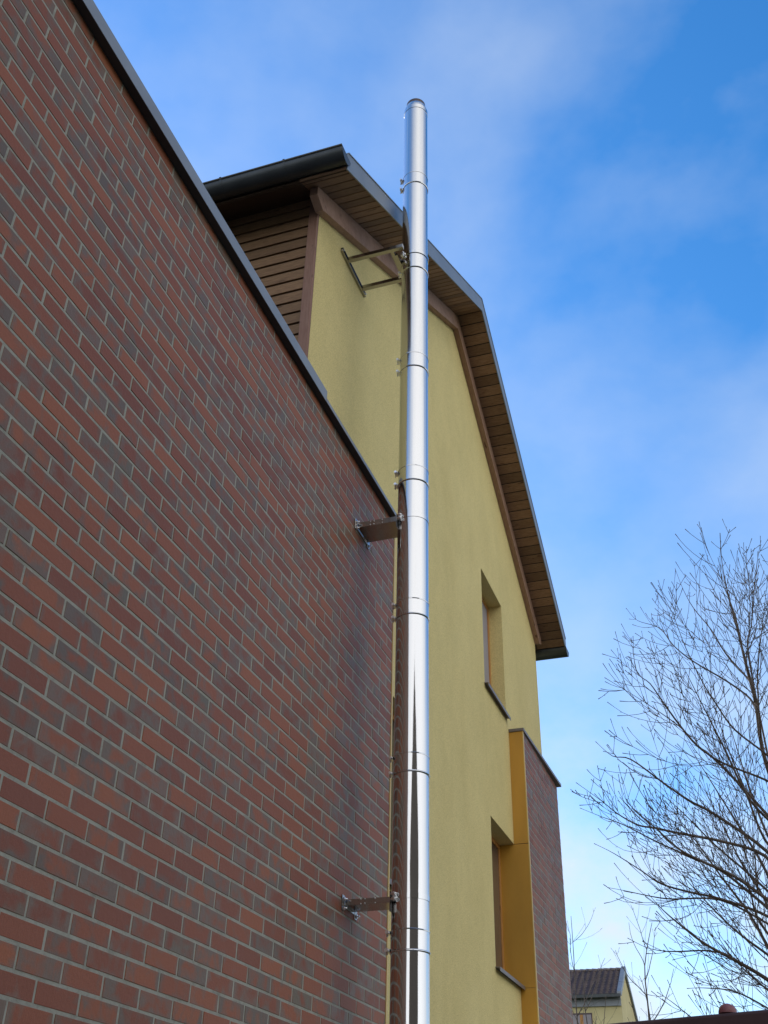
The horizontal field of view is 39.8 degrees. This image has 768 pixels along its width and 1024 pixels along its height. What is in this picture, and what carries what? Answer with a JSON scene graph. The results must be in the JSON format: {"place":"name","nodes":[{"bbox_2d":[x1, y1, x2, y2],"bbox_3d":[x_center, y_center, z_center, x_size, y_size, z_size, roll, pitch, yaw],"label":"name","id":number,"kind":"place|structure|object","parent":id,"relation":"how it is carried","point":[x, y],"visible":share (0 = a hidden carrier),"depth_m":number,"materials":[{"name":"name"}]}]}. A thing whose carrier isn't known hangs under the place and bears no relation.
{"place":"outdoors","nodes":[
{"label":"outdoors","id":0,"kind":"place"},
{"bbox_2d":[93,0,767,1020],"label":"sky","id":1,"kind":"structure","parent":0,"point":[597,170],"materials":[{"name":"blue"}]},
{"bbox_2d":[570,966,637,1023],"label":"house","id":2,"kind":"structure","parent":0,"point":[620,992],"depth_m":66.62,"materials":[{"name":"tile"}]},
{"bbox_2d":[573,1013,592,1023],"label":"window","id":3,"kind":"structure","parent":2,"relation":"in","point":[589,1015],"depth_m":66.13,"materials":[{"name":"grey glass"}]},
{"label":"ground","id":4,"kind":"structure","parent":0,"visible":0},
{"bbox_2d":[0,0,396,1023],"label":"brick extension","id":5,"kind":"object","parent":4,"relation":"on","point":[196,638],"visible":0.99,"depth_m":4.64,"materials":[{"name":"red brick"}]},
{"bbox_2d":[341,891,429,920],"bbox_3d":[0.016,2.179,5.872,0.496,0.110,0.244,-13,-36,21],"label":"wall bracket","id":6,"kind":"object","parent":5,"relation":"attached to","point":[354,906],"depth_m":5.87,"materials":[{"name":"silver metal"}]},
{"bbox_2d":[354,512,428,549],"bbox_3d":[0.075,0.121,7.243,0.482,0.110,0.286,-10,-35,17],"label":"wall bracket","id":7,"kind":"object","parent":5,"relation":"attached to","point":[377,530],"depth_m":7.23,"materials":[{"name":"silver metal"}]},
{"bbox_2d":[203,143,572,1023],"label":"yellow house","id":8,"kind":"structure","parent":4,"relation":"on","point":[497,929],"depth_m":9.98,"materials":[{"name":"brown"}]},
{"bbox_2d":[341,244,428,296],"bbox_3d":[0.043,-2.011,8.642,0.639,0.068,0.540,-10,-35,17],"label":"wall bracket","id":9,"kind":"object","parent":8,"relation":"attached to","point":[392,250],"depth_m":8.59,"materials":[{"name":"silver metal"}]},
{"bbox_2d":[390,714,393,886],"bbox_3d":[0.005,1.973,7.541,0.215,1.390,0.968,-10,-35,17],"label":"window","id":10,"kind":"structure","parent":8,"relation":"in","point":[393,714],"depth_m":7.78,"materials":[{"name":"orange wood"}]},
{"bbox_2d":[482,597,510,720],"bbox_3d":[1.086,1.460,11.626,0.325,1.407,0.970,-10,-35,17],"label":"window","id":11,"kind":"structure","parent":8,"relation":"in","point":[485,610],"depth_m":11.91,"materials":[{"name":"orange wood"}]},
{"bbox_2d":[491,836,524,989],"bbox_3d":[1.048,3.749,10.167,0.325,1.390,0.985,-10,-35,17],"label":"window","id":12,"kind":"structure","parent":8,"relation":"in","point":[496,868],"depth_m":10.45,"materials":[{"name":"orange wood"}]},
{"bbox_2d":[572,967,610,1023],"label":"young tree","id":13,"kind":"object","parent":4,"relation":"on","point":[590,1000],"visible":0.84,"depth_m":22.00,"materials":[{"name":"brown plant"}]},
{"bbox_2d":[566,908,618,1023],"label":"young tree","id":14,"kind":"object","parent":4,"relation":"on","point":[570,943],"visible":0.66,"depth_m":27.80,"materials":[{"name":"brown plant"}]},
{"bbox_2d":[593,900,691,1021],"bbox_3d":[5.518,12.375,22.486,2.382,7.789,2.182,-10,-35,17],"label":"young tree","id":15,"kind":"object","parent":4,"relation":"on","point":[646,995],"visible":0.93,"depth_m":23.72,"materials":[{"name":"brown plant"}]},
{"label":"pavement","id":16,"kind":"structure","parent":0,"visible":0},
{"bbox_2d":[385,98,430,1023],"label":"steel flue","id":17,"kind":"object","parent":16,"relation":"on","point":[408,951],"visible":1,"depth_m":6.68,"materials":[{"name":"grey metal"}]},
{"bbox_2d":[570,519,767,1016],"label":"bare tree","id":18,"kind":"object","parent":16,"relation":"on","point":[750,797],"visible":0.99,"depth_m":12.49,"materials":[{"name":"brown plant"}]},
{"bbox_2d":[611,1003,767,1023],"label":"roof","id":19,"kind":"structure","parent":16,"relation":"on","point":[728,1013],"depth_m":4.17,"materials":[{"name":"red paint"}]}
]}

